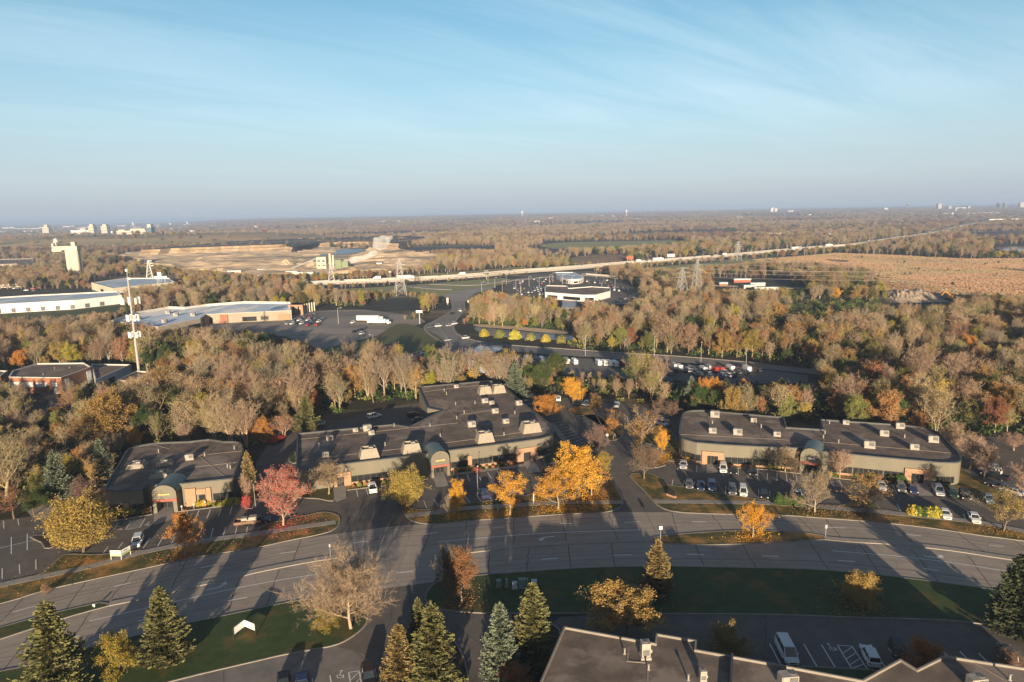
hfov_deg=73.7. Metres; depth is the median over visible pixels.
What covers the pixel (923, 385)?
autumn tree
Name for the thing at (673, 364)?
box truck
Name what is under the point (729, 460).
window
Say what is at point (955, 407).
spruce
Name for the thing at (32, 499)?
autumn tree
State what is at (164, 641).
spruce
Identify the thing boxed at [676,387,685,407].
spruce
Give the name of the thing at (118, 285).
warehouse
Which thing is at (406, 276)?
lorry
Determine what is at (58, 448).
autumn tree
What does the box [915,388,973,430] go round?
autumn tree
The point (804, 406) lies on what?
autumn tree
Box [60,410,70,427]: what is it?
bare tree
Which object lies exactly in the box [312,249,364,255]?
quarry pond
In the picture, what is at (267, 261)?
quarry floor
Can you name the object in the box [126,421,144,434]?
bare tree
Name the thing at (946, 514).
parked sedan
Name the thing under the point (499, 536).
road marking
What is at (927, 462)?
office building
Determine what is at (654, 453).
autumn tree
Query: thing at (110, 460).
bare tree
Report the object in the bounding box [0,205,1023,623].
terrain
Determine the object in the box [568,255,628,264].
tan meadow
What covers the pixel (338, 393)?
bare tree
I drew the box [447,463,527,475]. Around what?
pavement
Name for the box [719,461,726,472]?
parked suv
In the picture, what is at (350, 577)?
bare tree
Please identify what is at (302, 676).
parked sedan
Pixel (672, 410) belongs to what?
bare tree
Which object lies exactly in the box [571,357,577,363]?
camper
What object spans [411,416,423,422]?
parked sedan
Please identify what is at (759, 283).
yard shed
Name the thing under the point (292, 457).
lawn
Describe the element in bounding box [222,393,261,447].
bare tree
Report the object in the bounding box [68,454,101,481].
autumn tree
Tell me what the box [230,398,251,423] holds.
autumn tree
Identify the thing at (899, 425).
rooftop unit
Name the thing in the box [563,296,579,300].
window
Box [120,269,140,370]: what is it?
cell mast
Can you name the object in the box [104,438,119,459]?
bare tree
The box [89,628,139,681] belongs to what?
shrub
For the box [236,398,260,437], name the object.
autumn tree
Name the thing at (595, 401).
shrub
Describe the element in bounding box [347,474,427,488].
planting bed
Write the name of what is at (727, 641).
shrub
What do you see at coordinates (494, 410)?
rooftop unit
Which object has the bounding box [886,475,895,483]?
clipped shrub
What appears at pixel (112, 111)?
sky
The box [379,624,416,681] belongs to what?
spruce
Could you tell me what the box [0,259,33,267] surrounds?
cream works
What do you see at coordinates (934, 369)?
autumn tree
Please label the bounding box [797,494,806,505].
clipped shrub
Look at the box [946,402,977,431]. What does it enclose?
spruce
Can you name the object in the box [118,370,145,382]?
grey shed
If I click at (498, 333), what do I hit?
clipped shrub
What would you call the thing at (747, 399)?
bare tree
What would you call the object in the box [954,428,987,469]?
bare tree
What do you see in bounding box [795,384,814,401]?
autumn tree
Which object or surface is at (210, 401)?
bare tree
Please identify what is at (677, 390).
autumn tree
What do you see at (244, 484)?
bare tree
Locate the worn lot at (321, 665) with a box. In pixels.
[173,646,366,681]
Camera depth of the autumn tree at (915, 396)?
219.26 m
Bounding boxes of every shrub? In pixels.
[40,583,51,594]
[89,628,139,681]
[120,507,131,515]
[140,504,151,512]
[195,500,200,506]
[200,499,206,505]
[224,497,230,505]
[229,497,234,505]
[234,497,240,503]
[240,496,251,510]
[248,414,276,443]
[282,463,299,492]
[309,606,340,634]
[472,467,480,474]
[479,329,489,336]
[493,329,504,337]
[497,660,535,681]
[508,329,521,339]
[525,333,535,340]
[540,334,550,341]
[556,335,566,343]
[588,393,602,410]
[696,617,757,656]
[771,492,783,505]
[782,493,791,504]
[787,495,792,504]
[792,495,797,505]
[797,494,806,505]
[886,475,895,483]
[893,474,901,481]
[894,634,946,667]
[900,474,908,482]
[905,504,918,515]
[915,505,920,515]
[921,506,930,516]
[930,505,941,518]
[987,647,1023,666]
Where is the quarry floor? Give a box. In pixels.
[117,247,438,274]
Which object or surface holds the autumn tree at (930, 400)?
on the terrain at (398, 305)
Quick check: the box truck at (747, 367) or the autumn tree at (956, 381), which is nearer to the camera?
the autumn tree at (956, 381)
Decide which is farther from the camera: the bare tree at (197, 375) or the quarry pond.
the quarry pond
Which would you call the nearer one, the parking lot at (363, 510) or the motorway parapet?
the parking lot at (363, 510)
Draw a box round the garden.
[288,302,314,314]
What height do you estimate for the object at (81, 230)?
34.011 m
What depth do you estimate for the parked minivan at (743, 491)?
157.73 m
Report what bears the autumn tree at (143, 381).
on the terrain at (398, 305)
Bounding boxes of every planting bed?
[99,504,150,519]
[179,486,253,510]
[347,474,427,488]
[377,630,466,681]
[451,460,527,472]
[727,465,803,473]
[835,474,908,483]
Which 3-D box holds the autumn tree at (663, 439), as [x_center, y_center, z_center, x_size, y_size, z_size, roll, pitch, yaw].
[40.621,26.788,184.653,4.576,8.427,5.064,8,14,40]
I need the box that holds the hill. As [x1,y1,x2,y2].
[0,232,341,247]
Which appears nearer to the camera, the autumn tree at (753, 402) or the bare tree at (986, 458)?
the bare tree at (986, 458)
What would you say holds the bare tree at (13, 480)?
on the terrain at (398, 305)
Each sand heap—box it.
[278,259,292,264]
[305,261,316,266]
[347,267,360,272]
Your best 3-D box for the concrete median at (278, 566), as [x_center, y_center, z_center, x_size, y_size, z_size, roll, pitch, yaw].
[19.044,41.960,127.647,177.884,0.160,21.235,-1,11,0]
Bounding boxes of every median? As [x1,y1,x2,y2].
[0,603,106,637]
[109,536,1016,605]
[652,531,824,543]
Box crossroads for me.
[443,286,495,300]
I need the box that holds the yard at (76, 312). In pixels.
[0,304,120,318]
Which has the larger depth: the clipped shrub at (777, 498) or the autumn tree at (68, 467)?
the autumn tree at (68, 467)
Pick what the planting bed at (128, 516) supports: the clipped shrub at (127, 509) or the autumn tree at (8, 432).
the clipped shrub at (127, 509)
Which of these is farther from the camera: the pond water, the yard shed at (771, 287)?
the yard shed at (771, 287)
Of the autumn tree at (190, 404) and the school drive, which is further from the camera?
the school drive
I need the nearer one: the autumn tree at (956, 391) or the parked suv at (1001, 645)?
the parked suv at (1001, 645)
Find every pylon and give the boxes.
[144,260,153,277]
[325,264,334,279]
[393,259,406,295]
[674,267,689,295]
[691,259,702,291]
[733,241,741,259]
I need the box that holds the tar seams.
[0,513,1023,669]
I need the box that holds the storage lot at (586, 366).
[516,355,807,383]
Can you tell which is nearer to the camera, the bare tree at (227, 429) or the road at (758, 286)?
the bare tree at (227, 429)
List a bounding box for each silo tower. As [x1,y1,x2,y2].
[42,225,51,232]
[88,224,96,233]
[101,224,110,233]
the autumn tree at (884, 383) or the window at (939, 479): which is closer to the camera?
the window at (939, 479)
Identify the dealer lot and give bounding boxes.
[503,272,633,305]
[611,291,638,307]
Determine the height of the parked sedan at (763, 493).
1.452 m
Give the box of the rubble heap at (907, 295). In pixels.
[877,289,949,302]
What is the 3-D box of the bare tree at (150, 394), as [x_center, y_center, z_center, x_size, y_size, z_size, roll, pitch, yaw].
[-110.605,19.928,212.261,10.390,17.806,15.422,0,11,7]
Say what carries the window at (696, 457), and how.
in the office building at (927, 462)
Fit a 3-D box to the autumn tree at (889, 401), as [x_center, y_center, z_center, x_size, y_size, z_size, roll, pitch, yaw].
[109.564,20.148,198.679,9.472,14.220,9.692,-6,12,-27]
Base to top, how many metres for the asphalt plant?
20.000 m
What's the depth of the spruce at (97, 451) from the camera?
173.58 m
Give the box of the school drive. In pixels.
[26,393,59,418]
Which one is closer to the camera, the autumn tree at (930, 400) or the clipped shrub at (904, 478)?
the clipped shrub at (904, 478)
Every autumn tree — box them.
[0,398,10,414]
[0,428,17,442]
[0,484,27,518]
[17,485,50,514]
[20,461,35,477]
[24,472,45,491]
[25,464,43,478]
[29,409,47,426]
[31,485,127,552]
[32,425,42,438]
[36,438,57,461]
[45,406,60,420]
[46,421,64,442]
[46,426,71,449]
[49,410,65,426]
[50,390,77,413]
[53,446,61,451]
[60,396,94,440]
[60,453,78,479]
[65,417,86,444]
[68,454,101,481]
[69,385,139,448]
[72,444,85,464]
[74,440,94,463]
[98,382,152,424]
[120,369,161,415]
[122,426,146,447]
[127,403,160,443]
[142,412,171,440]
[154,388,181,414]
[155,381,185,413]
[157,509,205,555]
[159,366,203,400]
[160,396,200,440]
[162,414,175,431]
[166,389,197,434]
[177,368,207,400]
[185,383,209,396]
[189,391,226,434]
[194,399,224,438]
[202,377,232,395]
[224,379,248,402]
[228,378,250,401]
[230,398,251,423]
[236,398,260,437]
[242,419,255,437]
[249,464,315,525]
[263,374,289,414]
[265,413,296,435]
[270,384,289,408]
[273,402,291,419]
[283,383,307,412]
[284,385,301,413]
[307,390,322,413]
[319,371,345,408]
[377,463,430,506]
[442,545,478,600]
[448,478,469,514]
[486,470,527,514]
[532,394,564,419]
[532,466,586,509]
[550,440,603,497]
[560,377,587,404]
[574,578,668,637]
[576,458,613,495]
[593,448,612,476]
[605,408,621,439]
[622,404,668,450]
[645,449,663,462]
[653,424,669,449]
[655,382,671,397]
[673,387,684,398]
[687,397,702,410]
[689,381,711,409]
[693,377,710,404]
[709,375,725,409]
[717,385,748,412]
[735,499,782,536]
[739,383,757,409]
[753,385,764,398]
[753,396,766,411]
[755,385,767,396]
[768,381,796,415]
[776,395,800,422]
[790,383,801,410]
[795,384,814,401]
[796,401,811,419]
[811,390,827,413]
[819,375,841,408]
[825,389,847,419]
[826,369,850,392]
[832,569,882,608]
[834,470,899,514]
[838,394,855,418]
[842,393,873,421]
[852,398,873,421]
[856,382,872,398]
[860,376,872,389]
[866,388,907,422]
[866,402,903,421]
[868,378,894,400]
[870,377,898,397]
[875,391,909,423]
[877,384,905,398]
[892,367,917,397]
[900,371,922,394]
[902,373,935,416]
[903,387,922,408]
[907,410,928,426]
[914,373,950,424]
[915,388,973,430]
[916,363,954,390]
[919,386,950,422]
[940,376,954,390]
[941,414,957,430]
[945,379,976,403]
[945,384,965,405]
[948,375,961,384]
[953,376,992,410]
[957,484,1023,530]
[958,397,981,418]
[959,412,973,427]
[966,359,1008,383]
[977,379,1008,417]
[978,380,994,404]
[979,371,1008,393]
[980,395,1010,432]
[987,375,1023,400]
[990,366,1009,377]
[995,385,1023,414]
[1000,366,1019,378]
[1003,409,1019,431]
[1008,359,1023,380]
[1012,374,1023,406]
[1013,387,1023,409]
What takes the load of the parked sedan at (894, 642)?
on the side road at (370, 640)
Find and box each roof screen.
[125,460,148,469]
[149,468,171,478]
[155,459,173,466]
[359,445,379,460]
[401,440,421,454]
[474,430,494,443]
[477,385,491,394]
[491,384,505,393]
[518,420,541,433]
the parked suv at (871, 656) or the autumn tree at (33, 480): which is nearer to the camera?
the parked suv at (871, 656)
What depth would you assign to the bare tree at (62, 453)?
178.55 m
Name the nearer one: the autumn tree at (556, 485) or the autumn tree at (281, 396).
the autumn tree at (556, 485)
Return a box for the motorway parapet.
[120,223,973,295]
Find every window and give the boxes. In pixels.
[86,370,91,382]
[101,376,114,384]
[110,504,122,508]
[129,503,144,510]
[188,323,199,328]
[199,494,205,500]
[213,490,234,500]
[242,316,256,320]
[351,471,390,481]
[451,460,466,467]
[472,457,491,464]
[493,453,515,461]
[537,446,551,455]
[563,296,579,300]
[679,448,700,460]
[725,457,745,464]
[746,458,774,465]
[776,460,796,466]
[827,464,851,473]
[853,467,882,475]
[883,470,902,475]
[936,476,953,482]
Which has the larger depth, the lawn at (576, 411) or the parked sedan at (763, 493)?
the lawn at (576, 411)
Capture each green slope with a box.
[321,324,444,354]
[470,317,569,330]
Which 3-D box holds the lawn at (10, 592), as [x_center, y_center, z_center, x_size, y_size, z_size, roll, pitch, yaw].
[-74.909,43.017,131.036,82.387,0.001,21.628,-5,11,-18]
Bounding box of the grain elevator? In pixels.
[146,224,154,233]
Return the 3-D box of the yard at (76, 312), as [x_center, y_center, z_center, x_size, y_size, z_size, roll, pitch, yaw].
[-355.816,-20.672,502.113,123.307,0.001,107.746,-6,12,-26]
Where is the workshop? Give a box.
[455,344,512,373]
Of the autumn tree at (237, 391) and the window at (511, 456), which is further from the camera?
the autumn tree at (237, 391)
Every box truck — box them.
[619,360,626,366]
[670,362,676,366]
[711,365,718,372]
[725,364,734,369]
[741,365,750,371]
[749,365,756,372]
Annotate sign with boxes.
[110,545,130,559]
[233,619,256,638]
[666,489,675,497]
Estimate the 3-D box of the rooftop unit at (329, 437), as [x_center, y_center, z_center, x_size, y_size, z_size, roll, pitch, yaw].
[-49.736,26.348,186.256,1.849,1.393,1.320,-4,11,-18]
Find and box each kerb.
[0,406,1023,681]
[406,301,761,363]
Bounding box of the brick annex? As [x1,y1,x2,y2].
[0,370,8,384]
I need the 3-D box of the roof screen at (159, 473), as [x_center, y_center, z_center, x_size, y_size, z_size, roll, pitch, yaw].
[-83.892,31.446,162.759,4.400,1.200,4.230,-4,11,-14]
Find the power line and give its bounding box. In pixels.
[331,260,1023,280]
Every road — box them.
[0,512,1023,669]
[336,582,1023,681]
[341,301,858,377]
[395,284,453,289]
[433,274,585,285]
[583,275,716,283]
[703,285,841,290]
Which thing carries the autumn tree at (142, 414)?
on the terrain at (398, 305)
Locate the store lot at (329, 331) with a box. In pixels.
[198,310,424,349]
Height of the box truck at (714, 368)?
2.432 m
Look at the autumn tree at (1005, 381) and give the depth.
212.13 m
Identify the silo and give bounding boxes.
[51,242,83,272]
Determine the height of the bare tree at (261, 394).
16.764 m
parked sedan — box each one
[276,669,290,681]
[295,670,309,681]
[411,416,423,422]
[540,465,548,473]
[578,399,583,404]
[583,400,589,405]
[642,443,657,449]
[679,459,687,468]
[684,478,693,488]
[696,480,704,490]
[729,465,737,474]
[759,488,768,498]
[793,489,802,494]
[877,480,886,490]
[888,636,907,658]
[907,483,918,493]
[939,507,951,519]
[967,511,981,523]
[982,492,994,503]
[984,481,1003,486]
[999,488,1023,496]
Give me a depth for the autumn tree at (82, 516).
133.10 m
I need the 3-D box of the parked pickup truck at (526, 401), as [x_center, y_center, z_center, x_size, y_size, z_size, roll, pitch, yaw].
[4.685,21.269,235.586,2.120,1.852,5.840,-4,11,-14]
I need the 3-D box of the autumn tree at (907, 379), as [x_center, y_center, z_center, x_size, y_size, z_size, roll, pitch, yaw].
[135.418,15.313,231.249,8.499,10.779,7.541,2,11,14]
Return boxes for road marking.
[1,418,1004,681]
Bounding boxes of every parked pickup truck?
[368,481,376,492]
[521,399,529,405]
[931,482,945,496]
[980,470,1010,481]
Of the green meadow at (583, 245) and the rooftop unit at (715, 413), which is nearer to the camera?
the rooftop unit at (715, 413)
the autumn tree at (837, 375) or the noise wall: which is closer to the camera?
the autumn tree at (837, 375)
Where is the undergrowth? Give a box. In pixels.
[0,270,1023,506]
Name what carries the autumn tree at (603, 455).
on the lawn at (524, 509)
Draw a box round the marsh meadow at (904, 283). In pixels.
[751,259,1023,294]
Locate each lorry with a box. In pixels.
[356,315,383,321]
[367,319,390,323]
[396,275,414,278]
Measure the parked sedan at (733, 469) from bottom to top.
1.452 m
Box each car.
[718,374,726,378]
[734,369,741,373]
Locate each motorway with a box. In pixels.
[122,223,974,296]
[479,222,976,272]
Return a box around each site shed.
[227,270,243,272]
[292,271,315,274]
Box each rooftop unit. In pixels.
[185,453,194,460]
[321,451,328,456]
[326,434,332,440]
[363,423,371,431]
[368,429,374,434]
[467,420,475,427]
[481,397,487,402]
[491,407,498,413]
[502,418,508,423]
[515,400,521,405]
[639,639,651,660]
[698,667,707,681]
[709,427,716,433]
[710,410,719,417]
[733,427,742,435]
[751,417,756,422]
[773,431,780,436]
[777,669,798,681]
[843,419,848,424]
[863,439,874,448]
[879,429,888,436]
[895,422,904,428]
[909,443,918,449]
[927,434,938,442]
[965,673,988,681]
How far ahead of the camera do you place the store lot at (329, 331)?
413.88 m
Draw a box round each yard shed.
[717,282,727,285]
[732,278,750,282]
[741,284,755,288]
[748,282,765,285]
[752,286,778,290]
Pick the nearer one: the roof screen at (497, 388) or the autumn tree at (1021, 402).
the autumn tree at (1021, 402)
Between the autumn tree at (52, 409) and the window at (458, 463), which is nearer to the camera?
the window at (458, 463)
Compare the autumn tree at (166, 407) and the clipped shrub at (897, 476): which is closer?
the clipped shrub at (897, 476)
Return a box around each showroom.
[544,285,609,301]
[555,272,583,283]
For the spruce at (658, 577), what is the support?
on the lawn at (770, 590)
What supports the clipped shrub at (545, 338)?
on the terrain at (398, 305)
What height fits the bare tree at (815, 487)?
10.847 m
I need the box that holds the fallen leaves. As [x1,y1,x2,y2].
[6,442,1023,617]
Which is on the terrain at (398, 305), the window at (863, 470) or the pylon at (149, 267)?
the pylon at (149, 267)
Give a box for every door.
[162,501,173,507]
[337,477,343,485]
[434,467,443,472]
[524,452,530,460]
[707,456,717,464]
[804,464,816,471]
[911,473,923,482]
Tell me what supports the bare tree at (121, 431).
on the terrain at (398, 305)
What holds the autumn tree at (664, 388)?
on the terrain at (398, 305)
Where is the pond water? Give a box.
[474,327,575,339]
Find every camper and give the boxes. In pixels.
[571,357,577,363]
[595,358,601,365]
[600,359,607,365]
[605,359,612,365]
[612,360,618,366]
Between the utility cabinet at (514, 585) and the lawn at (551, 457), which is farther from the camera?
the lawn at (551, 457)
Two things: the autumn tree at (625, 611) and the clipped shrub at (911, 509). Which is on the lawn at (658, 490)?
the clipped shrub at (911, 509)
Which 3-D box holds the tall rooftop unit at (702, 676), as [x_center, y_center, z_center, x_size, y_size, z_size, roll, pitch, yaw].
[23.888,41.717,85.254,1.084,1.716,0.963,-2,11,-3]
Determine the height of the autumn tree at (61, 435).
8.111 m
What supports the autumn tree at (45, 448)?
on the terrain at (398, 305)
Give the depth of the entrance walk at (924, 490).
159.02 m
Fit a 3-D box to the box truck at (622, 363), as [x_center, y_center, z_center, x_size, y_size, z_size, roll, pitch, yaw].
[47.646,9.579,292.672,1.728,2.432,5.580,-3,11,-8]
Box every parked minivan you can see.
[739,483,747,495]
[774,632,799,664]
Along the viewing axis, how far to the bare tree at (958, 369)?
231.94 m
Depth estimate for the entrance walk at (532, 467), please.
177.44 m
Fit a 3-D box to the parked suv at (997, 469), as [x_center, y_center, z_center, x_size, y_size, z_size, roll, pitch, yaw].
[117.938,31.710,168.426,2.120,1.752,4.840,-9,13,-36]
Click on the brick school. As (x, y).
(50, 380)
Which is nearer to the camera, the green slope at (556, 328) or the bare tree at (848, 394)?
the bare tree at (848, 394)
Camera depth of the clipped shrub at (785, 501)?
152.15 m
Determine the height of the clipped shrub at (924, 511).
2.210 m
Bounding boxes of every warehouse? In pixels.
[0,291,121,313]
[91,278,173,292]
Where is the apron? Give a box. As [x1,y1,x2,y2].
[26,504,58,520]
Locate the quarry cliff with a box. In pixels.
[139,236,424,255]
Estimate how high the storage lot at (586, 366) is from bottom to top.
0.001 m
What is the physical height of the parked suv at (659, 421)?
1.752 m
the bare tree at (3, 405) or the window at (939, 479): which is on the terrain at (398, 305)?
the bare tree at (3, 405)
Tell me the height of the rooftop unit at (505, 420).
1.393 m
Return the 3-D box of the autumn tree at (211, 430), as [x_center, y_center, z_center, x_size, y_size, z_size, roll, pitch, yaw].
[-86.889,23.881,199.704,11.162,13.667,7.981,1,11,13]
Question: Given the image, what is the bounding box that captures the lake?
[997,246,1023,251]
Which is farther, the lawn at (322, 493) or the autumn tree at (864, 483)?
the lawn at (322, 493)
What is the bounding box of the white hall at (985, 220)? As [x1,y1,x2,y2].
[982,218,1022,221]
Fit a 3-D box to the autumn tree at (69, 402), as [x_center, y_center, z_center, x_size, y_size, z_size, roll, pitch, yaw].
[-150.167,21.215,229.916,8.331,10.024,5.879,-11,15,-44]
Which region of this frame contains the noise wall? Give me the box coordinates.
[586,273,657,279]
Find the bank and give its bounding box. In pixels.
[474,324,567,333]
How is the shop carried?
on the terrain at (398, 305)
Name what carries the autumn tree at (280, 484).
on the lawn at (10, 592)
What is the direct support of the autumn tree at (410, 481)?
on the lawn at (524, 509)
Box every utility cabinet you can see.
[496,579,501,587]
[512,581,517,589]
[518,577,525,588]
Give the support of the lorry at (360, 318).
on the store lot at (329, 331)
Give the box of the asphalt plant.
[292,253,349,268]
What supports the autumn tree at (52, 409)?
on the terrain at (398, 305)
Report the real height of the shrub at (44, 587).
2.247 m
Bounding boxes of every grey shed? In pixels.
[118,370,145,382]
[561,301,576,313]
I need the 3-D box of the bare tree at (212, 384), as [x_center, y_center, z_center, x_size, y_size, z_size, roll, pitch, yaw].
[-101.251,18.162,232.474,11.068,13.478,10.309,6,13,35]
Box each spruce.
[0,414,7,430]
[6,599,94,681]
[39,449,76,506]
[89,438,114,480]
[132,585,196,670]
[237,451,259,497]
[290,395,324,431]
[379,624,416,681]
[402,600,468,681]
[406,597,423,649]
[478,601,529,681]
[503,362,530,398]
[511,581,558,675]
[637,538,676,600]
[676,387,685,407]
[680,376,695,409]
[937,400,958,427]
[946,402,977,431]
[983,552,1023,641]
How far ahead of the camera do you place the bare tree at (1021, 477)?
152.64 m
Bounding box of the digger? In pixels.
[941,291,953,299]
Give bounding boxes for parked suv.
[130,531,143,547]
[251,514,270,525]
[360,659,375,681]
[367,412,381,418]
[406,411,420,417]
[478,488,489,498]
[613,401,619,407]
[655,418,668,426]
[707,478,716,490]
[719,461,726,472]
[728,482,736,494]
[748,465,757,476]
[859,644,881,667]
[895,480,906,492]
[946,484,958,497]
[958,487,970,500]
[978,467,1002,473]
[992,483,1017,489]
[996,642,1019,664]
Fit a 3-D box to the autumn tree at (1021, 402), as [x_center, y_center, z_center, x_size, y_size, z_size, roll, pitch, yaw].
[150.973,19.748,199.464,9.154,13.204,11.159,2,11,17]
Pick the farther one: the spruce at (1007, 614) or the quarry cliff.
the quarry cliff
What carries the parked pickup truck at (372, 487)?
on the parking lot at (363, 510)
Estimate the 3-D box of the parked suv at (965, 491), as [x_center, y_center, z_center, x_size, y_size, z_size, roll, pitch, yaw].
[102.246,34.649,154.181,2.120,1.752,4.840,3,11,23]
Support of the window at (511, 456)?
in the office building at (455, 445)
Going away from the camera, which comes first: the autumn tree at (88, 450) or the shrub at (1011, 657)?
the shrub at (1011, 657)
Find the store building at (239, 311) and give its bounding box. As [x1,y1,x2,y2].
[112,301,291,330]
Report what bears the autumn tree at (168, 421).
on the terrain at (398, 305)
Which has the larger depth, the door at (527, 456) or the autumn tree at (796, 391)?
the autumn tree at (796, 391)
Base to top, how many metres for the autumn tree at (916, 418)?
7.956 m
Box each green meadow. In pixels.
[338,278,511,295]
[380,267,528,282]
[539,240,687,248]
[643,257,778,269]
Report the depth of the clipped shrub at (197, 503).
157.10 m
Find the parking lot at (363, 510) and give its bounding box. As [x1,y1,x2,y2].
[0,393,1023,604]
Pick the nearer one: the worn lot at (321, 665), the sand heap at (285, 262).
the worn lot at (321, 665)
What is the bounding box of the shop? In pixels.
[0,283,28,287]
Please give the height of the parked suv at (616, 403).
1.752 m
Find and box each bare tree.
[0,396,15,425]
[0,424,40,496]
[0,463,29,496]
[8,411,23,432]
[14,433,30,448]
[20,445,41,471]
[22,426,42,444]
[24,408,44,427]
[58,448,74,461]
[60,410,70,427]
[66,407,80,430]
[66,475,104,502]
[72,439,91,465]
[91,447,116,477]
[100,433,111,451]
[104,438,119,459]
[107,432,126,454]
[115,407,126,432]
[120,425,131,445]
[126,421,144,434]
[136,380,172,432]
[168,406,188,439]
[173,423,191,440]
[185,366,212,386]
[193,389,233,439]
[204,377,222,393]
[205,392,246,440]
[210,360,250,391]
[216,384,246,422]
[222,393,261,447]
[238,473,252,496]
[243,376,279,426]
[246,364,265,409]
[256,355,286,404]
[268,535,397,634]
[304,460,349,493]
[327,377,346,410]
[429,541,465,603]
[444,493,455,514]
[584,421,609,456]
[628,443,665,478]
[650,397,672,415]
[660,400,682,425]
[726,383,763,412]
[765,444,799,471]
[786,458,802,476]
[786,466,832,511]
[796,387,814,405]
[825,449,854,477]
[831,370,870,397]
[841,385,862,401]
[874,407,883,422]
[904,397,914,414]
[905,377,934,415]
[936,421,973,446]
[941,349,984,396]
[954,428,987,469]
[971,441,1008,478]
[999,432,1023,450]
[1010,461,1023,489]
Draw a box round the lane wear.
[0,516,1023,667]
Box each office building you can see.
[105,439,244,513]
[296,381,553,491]
[540,626,1023,681]
[678,410,961,484]
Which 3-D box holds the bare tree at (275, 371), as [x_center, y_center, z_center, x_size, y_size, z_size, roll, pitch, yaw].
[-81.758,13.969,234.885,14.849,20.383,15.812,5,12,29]
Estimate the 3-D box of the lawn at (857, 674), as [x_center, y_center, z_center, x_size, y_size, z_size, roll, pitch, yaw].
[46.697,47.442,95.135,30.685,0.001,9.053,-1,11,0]
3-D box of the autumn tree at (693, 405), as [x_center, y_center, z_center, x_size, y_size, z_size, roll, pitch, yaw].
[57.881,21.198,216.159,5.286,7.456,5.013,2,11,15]
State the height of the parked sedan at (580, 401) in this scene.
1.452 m
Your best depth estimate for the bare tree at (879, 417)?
202.21 m
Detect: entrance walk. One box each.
[154,507,173,524]
[333,485,345,501]
[433,472,448,486]
[524,460,539,472]
[706,464,717,472]
[805,470,820,482]
[914,482,932,495]
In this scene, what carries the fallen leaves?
on the terrain at (398, 305)
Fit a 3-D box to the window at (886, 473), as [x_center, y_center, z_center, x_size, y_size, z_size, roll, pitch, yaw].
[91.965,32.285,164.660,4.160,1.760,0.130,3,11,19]
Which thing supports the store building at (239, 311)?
on the terrain at (398, 305)
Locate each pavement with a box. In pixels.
[0,500,1023,586]
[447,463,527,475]
[550,423,978,475]
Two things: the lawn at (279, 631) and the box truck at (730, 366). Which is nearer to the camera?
the lawn at (279, 631)
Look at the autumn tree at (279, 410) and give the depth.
216.58 m
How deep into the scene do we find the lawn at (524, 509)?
152.90 m
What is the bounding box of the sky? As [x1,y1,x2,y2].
[0,0,1023,225]
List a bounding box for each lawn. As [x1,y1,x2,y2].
[0,512,338,602]
[0,598,366,681]
[31,535,52,546]
[286,482,333,499]
[289,452,295,462]
[402,470,621,522]
[426,566,997,622]
[482,624,559,681]
[543,441,570,463]
[569,407,623,439]
[631,427,694,466]
[631,473,1023,539]
[798,659,933,678]
[930,467,1023,513]
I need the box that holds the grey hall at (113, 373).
[91,364,131,388]
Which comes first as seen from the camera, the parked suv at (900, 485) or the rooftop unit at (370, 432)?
the parked suv at (900, 485)
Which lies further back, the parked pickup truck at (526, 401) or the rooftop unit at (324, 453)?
the parked pickup truck at (526, 401)
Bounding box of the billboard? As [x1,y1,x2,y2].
[154,276,166,282]
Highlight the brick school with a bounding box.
[8,363,92,393]
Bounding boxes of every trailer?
[234,514,260,527]
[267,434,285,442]

